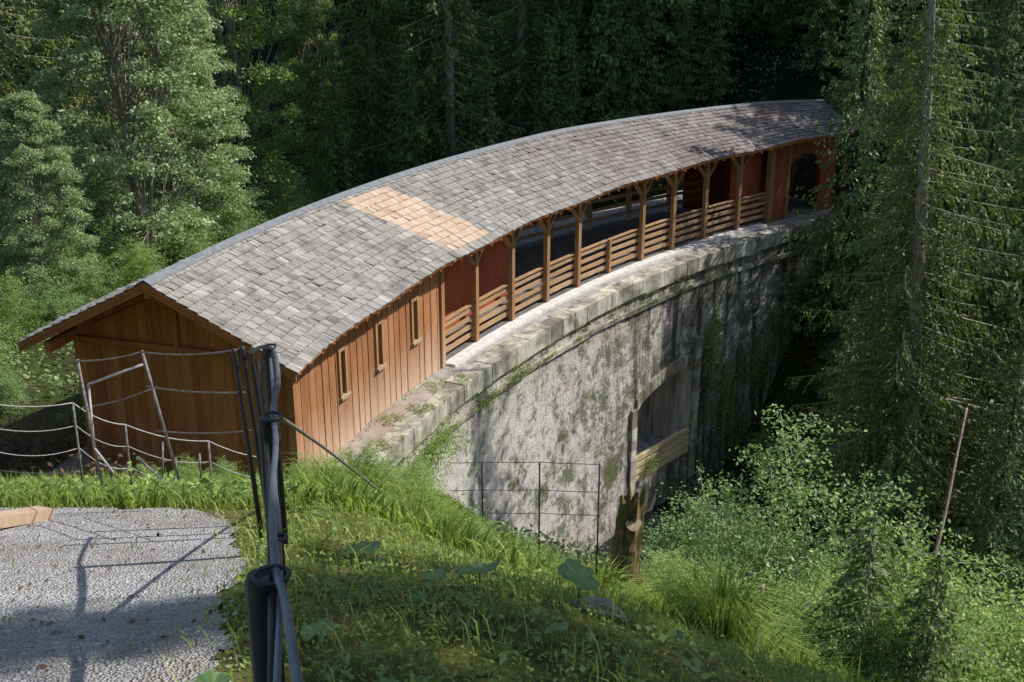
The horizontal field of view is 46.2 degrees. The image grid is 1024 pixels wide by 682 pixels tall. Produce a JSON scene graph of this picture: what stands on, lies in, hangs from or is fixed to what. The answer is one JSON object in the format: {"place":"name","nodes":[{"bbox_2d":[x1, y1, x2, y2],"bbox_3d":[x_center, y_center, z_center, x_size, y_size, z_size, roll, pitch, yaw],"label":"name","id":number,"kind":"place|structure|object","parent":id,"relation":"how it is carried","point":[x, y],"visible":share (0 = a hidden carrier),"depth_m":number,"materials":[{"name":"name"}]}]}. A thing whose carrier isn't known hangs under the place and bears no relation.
{"place":"outdoors","nodes":[
{"label":"outdoors","id":0,"kind":"place"},
{"bbox_2d":[0,0,1023,681],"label":"hillside","id":1,"kind":"structure","parent":0,"point":[804,84],"depth_m":50.58,"materials":[{"name":"green plant"}]},
{"bbox_2d":[0,360,35,417],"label":"bush","id":2,"kind":"object","parent":1,"relation":"on","point":[9,390],"visible":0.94,"depth_m":29.74,"materials":[{"name":"green plant"}]},
{"bbox_2d":[0,267,55,350],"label":"bush","id":3,"kind":"object","parent":1,"relation":"on","point":[16,324],"visible":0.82,"depth_m":35.54,"materials":[{"name":"green plant"}]},
{"bbox_2d":[0,0,79,129],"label":"spruce tree","id":4,"kind":"object","parent":1,"relation":"on","point":[32,68],"visible":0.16,"depth_m":74.15,"materials":[{"name":"green plant"}]},
{"bbox_2d":[0,0,86,279],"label":"spruce tree","id":5,"kind":"object","parent":1,"relation":"on","point":[8,47],"visible":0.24,"depth_m":43.35,"materials":[{"name":"green plant"}]},
{"bbox_2d":[0,198,97,302],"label":"bush","id":6,"kind":"object","parent":1,"relation":"on","point":[18,260],"visible":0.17,"depth_m":41.10,"materials":[{"name":"green plant"}]},
{"bbox_2d":[0,90,99,308],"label":"alder tree","id":7,"kind":"object","parent":1,"relation":"on","point":[30,112],"visible":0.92,"depth_m":38.09,"materials":[{"name":"green plant"}]},
{"bbox_2d":[6,267,94,337],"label":"bush","id":8,"kind":"object","parent":1,"relation":"on","point":[57,308],"visible":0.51,"depth_m":36.42,"materials":[{"name":"green plant"}]},
{"bbox_2d":[8,0,146,230],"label":"tree","id":9,"kind":"object","parent":1,"relation":"on","point":[76,82],"visible":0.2,"depth_m":52.99,"materials":[{"name":"green plant"}]},
{"bbox_2d":[34,222,126,307],"bbox_3d":[-14.251,-2.293,39.526,3.334,3.269,3.523,14,25,32],"label":"bush","id":10,"kind":"object","parent":1,"relation":"on","point":[91,287],"visible":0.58,"depth_m":39.30,"materials":[{"name":"green plant"}]},
{"bbox_2d":[0,392,174,477],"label":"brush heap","id":11,"kind":"object","parent":1,"relation":"on","point":[37,441],"visible":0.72,"depth_m":27.24,"materials":[{"name":"green plant"}]},
{"bbox_2d":[71,211,152,292],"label":"bush","id":12,"kind":"object","parent":1,"relation":"on","point":[102,241],"visible":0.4,"depth_m":42.23,"materials":[{"name":"green plant"}]},
{"bbox_2d":[0,348,250,485],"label":"thin wire fence","id":13,"kind":"object","parent":1,"relation":"on","point":[90,419],"visible":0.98,"depth_m":8.64,"materials":[{"name":"metal"}]},
{"bbox_2d":[0,402,255,488],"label":"rope railing","id":14,"kind":"object","parent":1,"relation":"on","point":[127,446],"visible":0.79,"depth_m":13.05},
{"bbox_2d":[0,507,263,681],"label":"gravel path","id":15,"kind":"structure","parent":1,"relation":"on","point":[181,664],"depth_m":6.02,"materials":[{"name":"grey gravel"}]},
{"bbox_2d":[0,506,53,528],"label":"timber beam","id":16,"kind":"structure","parent":15,"relation":"on","point":[21,516],"depth_m":8.27,"materials":[{"name":"brown wood"}]},
{"bbox_2d":[1,506,234,680],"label":"leaf litter","id":17,"kind":"object","parent":15,"relation":"on","point":[103,619],"visible":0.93,"depth_m":6.27,"materials":[{"name":"brown plant"}]},
{"bbox_2d":[0,493,246,680],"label":"grass","id":18,"kind":"structure","parent":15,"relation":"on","point":[14,505],"depth_m":6.84,"materials":[{"name":"green plant"}]},
{"bbox_2d":[18,0,246,285],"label":"alder tree","id":19,"kind":"object","parent":1,"relation":"on","point":[92,56],"visible":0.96,"depth_m":42.01,"materials":[{"name":"green plant"}]},
{"bbox_2d":[96,237,173,295],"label":"bush","id":20,"kind":"object","parent":1,"relation":"on","point":[145,271],"visible":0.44,"depth_m":40.41,"materials":[{"name":"green plant"}]},
{"bbox_2d":[132,193,222,269],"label":"bush","id":21,"kind":"object","parent":1,"relation":"on","point":[181,253],"visible":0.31,"depth_m":45.34,"materials":[{"name":"green plant"}]},
{"bbox_2d":[110,0,259,249],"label":"alder tree","id":22,"kind":"object","parent":1,"relation":"on","point":[239,153],"visible":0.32,"depth_m":47.60,"materials":[{"name":"green plant"}]},
{"bbox_2d":[139,0,315,232],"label":"leafy tree","id":23,"kind":"object","parent":1,"relation":"on","point":[234,14],"visible":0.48,"depth_m":50.98,"materials":[{"name":"green plant"}]},
{"bbox_2d":[191,169,275,248],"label":"bush","id":24,"kind":"object","parent":1,"relation":"on","point":[229,226],"visible":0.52,"depth_m":48.20,"materials":[{"name":"green plant"}]},
{"bbox_2d":[243,159,322,231],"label":"bush","id":25,"kind":"object","parent":1,"relation":"on","point":[292,205],"visible":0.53,"depth_m":52.01,"materials":[{"name":"green plant"}]},
{"bbox_2d":[0,406,612,588],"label":"ground cover","id":26,"kind":"object","parent":1,"relation":"on","point":[204,480],"visible":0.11,"depth_m":11.80,"materials":[{"name":"green plant"}]},
{"bbox_2d":[231,343,381,681],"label":"black path fence","id":27,"kind":"object","parent":1,"relation":"on","point":[268,607],"visible":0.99,"depth_m":3.68,"materials":[{"name":"metal"}]},
{"bbox_2d":[263,0,356,195],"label":"leafy tree","id":28,"kind":"object","parent":1,"relation":"on","point":[308,17],"visible":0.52,"depth_m":57.17,"materials":[{"name":"green plant"}]},
{"bbox_2d":[283,455,371,489],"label":"grass tuft","id":29,"kind":"object","parent":1,"relation":"on","point":[297,476],"visible":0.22,"depth_m":12.93,"materials":[{"name":"green plant"}]},
{"bbox_2d":[295,122,371,205],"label":"bush","id":30,"kind":"object","parent":1,"relation":"on","point":[318,167],"visible":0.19,"depth_m":56.95,"materials":[{"name":"green plant"}]},
{"bbox_2d":[306,42,368,201],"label":"spruce tree","id":31,"kind":"object","parent":1,"relation":"on","point":[344,182],"visible":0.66,"depth_m":52.39,"materials":[{"name":"green plant"}]},
{"bbox_2d":[283,445,428,497],"bbox_3d":[-1.903,1.851,14.333,1.904,1.376,1.809,-8,23,-21],"label":"grass tuft","id":32,"kind":"object","parent":1,"relation":"on","point":[367,476],"visible":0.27,"depth_m":14.44,"materials":[{"name":"green plant"}]},
{"bbox_2d":[293,0,443,195],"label":"spruce tree","id":33,"kind":"object","parent":1,"relation":"on","point":[372,111],"visible":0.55,"depth_m":54.20,"materials":[{"name":"green plant"}]},
{"bbox_2d":[340,437,412,483],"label":"bush","id":34,"kind":"object","parent":1,"relation":"on","point":[382,460],"visible":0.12,"depth_m":18.75,"materials":[{"name":"green plant"}]},
{"bbox_2d":[383,24,435,174],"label":"spruce tree","id":35,"kind":"object","parent":1,"relation":"on","point":[408,158],"visible":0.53,"depth_m":51.41,"materials":[{"name":"green plant"}]},
{"bbox_2d":[345,479,483,538],"bbox_3d":[-1.058,2.015,12.501,1.574,1.640,1.719,0,21,0],"label":"grass tuft","id":36,"kind":"object","parent":1,"relation":"on","point":[408,505],"visible":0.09,"depth_m":12.62,"materials":[{"name":"green plant"}]},
{"bbox_2d":[392,452,457,518],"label":"bush","id":37,"kind":"object","parent":1,"relation":"on","point":[417,477],"visible":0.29,"depth_m":18.25,"materials":[{"name":"green plant"}]},
{"bbox_2d":[357,0,526,167],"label":"spruce tree","id":38,"kind":"object","parent":1,"relation":"on","point":[443,90],"visible":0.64,"depth_m":52.10,"materials":[{"name":"green plant"}]},
{"bbox_2d":[46,190,844,555],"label":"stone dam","id":39,"kind":"structure","parent":1,"relation":"on","point":[614,398],"depth_m":39.55,"materials":[{"name":"grey stone"}]},
{"bbox_2d":[318,363,476,470],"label":"ledge weeds","id":40,"kind":"object","parent":39,"relation":"on","point":[413,406],"visible":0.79,"depth_m":29.45,"materials":[{"name":"green plant"}]},
{"bbox_2d":[16,99,854,476],"bbox_3d":[0.818,-3.791,37.386,8.543,4.850,33.728,15,25,33],"label":"covered gallery","id":41,"kind":"object","parent":39,"relation":"on","point":[362,305],"visible":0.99,"depth_m":30.36,"materials":[{"name":"grey"}]},
{"bbox_2d":[336,344,350,400],"bbox_3d":[-3.881,0.704,27.266,0.230,1.240,0.420,7,22,18],"label":"window","id":42,"kind":"structure","parent":41,"relation":"in","point":[342,397],"depth_m":27.24,"materials":[{"name":"brown wood"}]},
{"bbox_2d":[414,415,479,475],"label":"wall plant","id":43,"kind":"object","parent":39,"relation":"attached to","point":[439,443],"depth_m":29.85,"materials":[{"name":"green plant"}]},
{"bbox_2d":[403,262,735,477],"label":"joint weeds","id":44,"kind":"object","parent":39,"relation":"attached to","point":[541,361],"visible":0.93,"depth_m":35.62,"materials":[{"name":"green plant"}]},
{"bbox_2d":[635,427,689,481],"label":"timber barrier","id":45,"kind":"object","parent":39,"relation":"attached to","point":[672,447],"visible":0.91,"depth_m":43.09,"materials":[{"name":"beige wood"}]},
{"bbox_2d":[698,273,732,410],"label":"wall plant","id":46,"kind":"object","parent":39,"relation":"attached to","point":[712,339],"depth_m":43.50,"materials":[{"name":"green plant"}]},
{"bbox_2d":[701,344,752,461],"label":"wall plant","id":47,"kind":"object","parent":39,"relation":"attached to","point":[728,406],"depth_m":45.09,"materials":[{"name":"green plant"}]},
{"bbox_2d":[742,310,788,416],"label":"wall plant","id":48,"kind":"object","parent":39,"relation":"attached to","point":[757,370],"depth_m":45.84,"materials":[{"name":"green plant"}]},
{"bbox_2d":[756,229,814,377],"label":"wall plant","id":49,"kind":"object","parent":39,"relation":"attached to","point":[790,304],"depth_m":46.22,"materials":[{"name":"green plant"}]},
{"bbox_2d":[419,0,501,99],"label":"spruce tree","id":50,"kind":"object","parent":1,"relation":"on","point":[469,57],"visible":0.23,"depth_m":61.02,"materials":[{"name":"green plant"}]},
{"bbox_2d":[0,463,921,681],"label":"grass","id":51,"kind":"structure","parent":1,"relation":"on","point":[422,522],"depth_m":9.53,"materials":[{"name":"green plant"}]},
{"bbox_2d":[422,559,499,587],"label":"butterbur plant","id":52,"kind":"object","parent":1,"relation":"on","point":[469,568],"visible":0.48,"depth_m":5.85,"materials":[{"name":"green plant"}]},
{"bbox_2d":[465,47,509,149],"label":"spruce tree","id":53,"kind":"object","parent":1,"relation":"on","point":[487,129],"visible":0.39,"depth_m":50.86,"materials":[{"name":"green plant"}]},
{"bbox_2d":[0,0,1022,601],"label":"undergrowth","id":54,"kind":"object","parent":1,"relation":"on","point":[510,528],"visible":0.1,"depth_m":41.96,"materials":[{"name":"green plant"}]},
{"bbox_2d":[444,0,605,151],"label":"spruce tree","id":55,"kind":"object","parent":1,"relation":"on","point":[522,60],"visible":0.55,"depth_m":54.24,"materials":[{"name":"green plant"}]},
{"bbox_2d":[450,462,600,575],"bbox_3d":[0.245,3.913,24.395,3.040,3.080,0.514,1,21,3],"label":"ravine fence","id":56,"kind":"object","parent":1,"relation":"on","point":[597,515],"visible":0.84,"depth_m":24.11,"materials":[{"name":"grey metal"}]},
{"bbox_2d":[158,484,928,681],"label":"grass","id":57,"kind":"structure","parent":1,"relation":"on","point":[753,658],"depth_m":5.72,"materials":[{"name":"green plant"}]},
{"bbox_2d":[525,26,570,222],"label":"spruce tree","id":58,"kind":"object","parent":1,"relation":"on","point":[548,99],"visible":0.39,"depth_m":52.81,"materials":[{"name":"green plant"}]},
{"bbox_2d":[552,21,591,128],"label":"spruce tree","id":59,"kind":"object","parent":1,"relation":"on","point":[572,106],"visible":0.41,"depth_m":53.26,"materials":[{"name":"green plant"}]},
{"bbox_2d":[557,558,598,601],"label":"butterbur plant","id":60,"kind":"object","parent":1,"relation":"on","point":[578,574],"visible":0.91,"depth_m":5.85,"materials":[{"name":"green plant"}]},
{"bbox_2d":[527,553,658,604],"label":"grass tuft","id":61,"kind":"object","parent":1,"relation":"on","point":[601,578],"visible":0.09,"depth_m":10.51,"materials":[{"name":"green plant"}]},
{"bbox_2d":[494,0,693,135],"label":"spruce tree","id":62,"kind":"object","parent":1,"relation":"on","point":[586,54],"visible":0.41,"depth_m":54.78,"materials":[{"name":"green plant"}]},
{"bbox_2d":[576,0,636,124],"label":"spruce tree","id":63,"kind":"object","parent":1,"relation":"on","point":[612,40],"visible":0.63,"depth_m":53.34,"materials":[{"name":"green plant"}]},
{"bbox_2d":[607,486,645,595],"bbox_3d":[1.360,3.138,15.361,0.579,2.587,0.899,19,28,41],"label":"tree stump","id":64,"kind":"object","parent":1,"relation":"on","point":[627,540],"visible":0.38,"depth_m":15.24,"materials":[{"name":"brown wood"}]},
{"bbox_2d":[601,0,677,119],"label":"spruce tree","id":65,"kind":"object","parent":1,"relation":"on","point":[639,69],"visible":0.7,"depth_m":53.03,"materials":[{"name":"green plant"}]},
{"bbox_2d":[606,567,692,629],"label":"grass tuft","id":66,"kind":"object","parent":1,"relation":"on","point":[650,601],"visible":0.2,"depth_m":9.59,"materials":[{"name":"green plant"}]},
{"bbox_2d":[569,0,746,96],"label":"spruce tree","id":67,"kind":"object","parent":1,"relation":"on","point":[663,19],"visible":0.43,"depth_m":55.42,"materials":[{"name":"green plant"}]},
{"bbox_2d":[638,541,701,594],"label":"bush","id":68,"kind":"object","parent":1,"relation":"on","point":[665,562],"visible":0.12,"depth_m":18.25,"materials":[{"name":"green plant"}]},
{"bbox_2d":[655,0,704,112],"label":"spruce tree","id":69,"kind":"object","parent":1,"relation":"on","point":[681,95],"visible":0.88,"depth_m":54.06,"materials":[{"name":"green plant"}]},
{"bbox_2d":[639,460,773,584],"bbox_3d":[3.906,4.588,24.379,4.190,4.042,4.117,-14,25,-33],"label":"bush","id":70,"kind":"object","parent":1,"relation":"on","point":[696,544],"visible":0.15,"depth_m":24.27,"materials":[{"name":"green plant"}]},
{"bbox_2d":[684,0,741,106],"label":"spruce tree","id":71,"kind":"object","parent":1,"relation":"on","point":[721,46],"visible":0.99,"depth_m":53.51,"materials":[{"name":"green plant"}]},
{"bbox_2d":[614,548,832,665],"bbox_3d":[1.561,2.150,8.966,1.666,1.244,1.700,0,21,0],"label":"grass tuft","id":72,"kind":"object","parent":1,"relation":"on","point":[730,612],"visible":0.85,"depth_m":8.80,"materials":[{"name":"green plant"}]},
{"bbox_2d":[728,422,789,479],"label":"bush","id":73,"kind":"object","parent":1,"relation":"on","point":[762,442],"visible":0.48,"depth_m":44.86,"materials":[{"name":"green plant"}]},
{"bbox_2d":[648,404,950,628],"bbox_3d":[4.682,3.804,20.083,4.834,5.577,5.108,-3,21,-7],"label":"bush","id":74,"kind":"object","parent":1,"relation":"on","point":[774,562],"visible":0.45,"depth_m":20.00,"materials":[{"name":"green plant"}]},
{"bbox_2d":[764,576,850,659],"bbox_3d":[3.154,3.561,13.223,1.850,2.079,1.943,1,21,4],"label":"bush","id":75,"kind":"object","parent":1,"relation":"on","point":[821,645],"visible":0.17,"depth_m":12.96,"materials":[{"name":"green plant"}]},
{"bbox_2d":[780,432,844,531],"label":"bush","id":76,"kind":"object","parent":1,"relation":"on","point":[811,501],"visible":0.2,"depth_m":42.40,"materials":[{"name":"green plant"}]},
{"bbox_2d":[745,549,887,653],"bbox_3d":[4.452,4.322,17.145,2.591,2.771,2.467,-9,23,-21],"label":"bush","id":77,"kind":"object","parent":1,"relation":"on","point":[817,589],"visible":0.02,"depth_m":16.95,"materials":[{"name":"green plant"}]},
{"bbox_2d":[786,0,851,80],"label":"spruce tree","id":78,"kind":"object","parent":1,"relation":"on","point":[820,49],"visible":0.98,"depth_m":52.23,"materials":[{"name":"green plant"}]},
{"bbox_2d":[802,303,864,524],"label":"spruce tree","id":79,"kind":"object","parent":1,"relation":"on","point":[845,357],"visible":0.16,"depth_m":41.26,"materials":[{"name":"green plant"}]},
{"bbox_2d":[770,0,908,361],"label":"spruce tree","id":80,"kind":"object","parent":1,"relation":"on","point":[850,208],"visible":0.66,"depth_m":43.54,"materials":[{"name":"green plant"}]},
{"bbox_2d":[788,186,923,557],"bbox_3d":[11.554,1.438,38.581,4.365,13.590,4.351,0,21,0],"label":"spruce tree","id":81,"kind":"object","parent":1,"relation":"on","point":[838,408],"visible":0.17,"depth_m":39.06,"materials":[{"name":"green plant"}]},
{"bbox_2d":[798,511,921,681],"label":"young spruce","id":82,"kind":"object","parent":1,"relation":"on","point":[847,577],"visible":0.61,"depth_m":12.21,"materials":[{"name":"green plant"}]},
{"bbox_2d":[821,0,907,139],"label":"spruce tree","id":83,"kind":"object","parent":1,"relation":"on","point":[886,45],"visible":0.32,"depth_m":48.69,"materials":[{"name":"green plant"}]},
{"bbox_2d":[799,586,937,681],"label":"bush","id":84,"kind":"object","parent":1,"relation":"on","point":[865,643],"visible":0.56,"depth_m":12.08,"materials":[{"name":"green plant"}]},
{"bbox_2d":[847,448,901,588],"bbox_3d":[10.213,6.346,33.687,2.381,7.413,2.373,-3,21,-8],"label":"spruce tree","id":85,"kind":"object","parent":1,"relation":"on","point":[884,479],"visible":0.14,"depth_m":32.88,"materials":[{"name":"green plant"}]},
{"bbox_2d":[823,251,957,591],"bbox_3d":[11.822,3.204,35.947,3.955,12.355,3.968,-7,22,-18],"label":"spruce tree","id":86,"kind":"object","parent":1,"relation":"on","point":[896,405],"visible":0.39,"depth_m":35.32,"materials":[{"name":"green plant"}]},
{"bbox_2d":[843,9,953,338],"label":"spruce tree","id":87,"kind":"object","parent":1,"relation":"on","point":[914,152],"visible":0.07,"depth_m":42.94,"materials":[{"name":"green plant"}]},
{"bbox_2d":[781,0,1023,597],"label":"spruce tree","id":88,"kind":"object","parent":1,"relation":"on","point":[916,255],"visible":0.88,"depth_m":33.81,"materials":[{"name":"green plant"}]},
{"bbox_2d":[782,487,1023,681],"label":"bush","id":89,"kind":"object","parent":1,"relation":"on","point":[923,575],"visible":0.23,"depth_m":13.13,"materials":[{"name":"green plant"}]},
{"bbox_2d":[858,549,981,681],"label":"young spruce","id":90,"kind":"object","parent":1,"relation":"on","point":[934,617],"visible":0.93,"depth_m":11.79,"materials":[{"name":"green plant"}]},
{"bbox_2d":[879,67,1023,577],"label":"spruce tree","id":91,"kind":"object","parent":1,"relation":"on","point":[996,112],"visible":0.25,"depth_m":35.98,"materials":[{"name":"green plant"}]},
{"bbox_2d":[887,536,1023,675],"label":"bush","id":92,"kind":"object","parent":1,"relation":"on","point":[1000,612],"visible":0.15,"depth_m":15.85,"materials":[{"name":"green plant"}]},
{"bbox_2d":[901,0,1013,167],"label":"spruce tree","id":93,"kind":"object","parent":1,"relation":"on","point":[973,43],"visible":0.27,"depth_m":45.65,"materials":[{"name":"green plant"}]},
{"bbox_2d":[899,77,1023,575],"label":"spruce tree","id":94,"kind":"object","parent":1,"relation":"on","point":[1018,325],"visible":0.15,"depth_m":36.55,"materials":[{"name":"green plant"}]},
{"bbox_2d":[901,0,1023,291],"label":"spruce tree","id":95,"kind":"object","parent":1,"relation":"on","point":[996,71],"visible":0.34,"depth_m":41.24,"materials":[{"name":"green plant"}]},
{"bbox_2d":[914,0,1023,96],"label":"spruce tree","id":96,"kind":"object","parent":1,"relation":"on","point":[976,69],"visible":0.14,"depth_m":47.50,"materials":[{"name":"green plant"}]},
{"bbox_2d":[923,268,1023,607],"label":"spruce tree","id":97,"kind":"object","parent":1,"relation":"on","point":[1012,355],"visible":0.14,"depth_m":34.87,"materials":[{"name":"green plant"}]},
{"bbox_2d":[941,347,1023,627],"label":"spruce tree","id":98,"kind":"object","parent":1,"relation":"on","point":[995,525],"visible":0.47,"depth_m":31.56,"materials":[{"name":"green plant"}]},
{"bbox_2d":[941,364,1023,608],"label":"spruce tree","id":99,"kind":"object","parent":1,"relation":"on","point":[1012,503],"visible":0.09,"depth_m":34.25,"materials":[{"name":"green plant"}]},
{"bbox_2d":[953,573,1023,681],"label":"bush","id":100,"kind":"object","parent":1,"relation":"on","point":[1020,646],"visible":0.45,"depth_m":14.49,"materials":[{"name":"green plant"}]},
{"bbox_2d":[953,0,1023,143],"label":"spruce tree","id":101,"kind":"object","parent":1,"relation":"on","point":[1021,71],"visible":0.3,"depth_m":45.52,"materials":[{"name":"green plant"}]},
{"bbox_2d":[985,480,1023,633],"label":"spruce tree","id":102,"kind":"object","parent":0,"point":[1014,541],"visible":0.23,"depth_m":28.21,"materials":[{"name":"green plant"}]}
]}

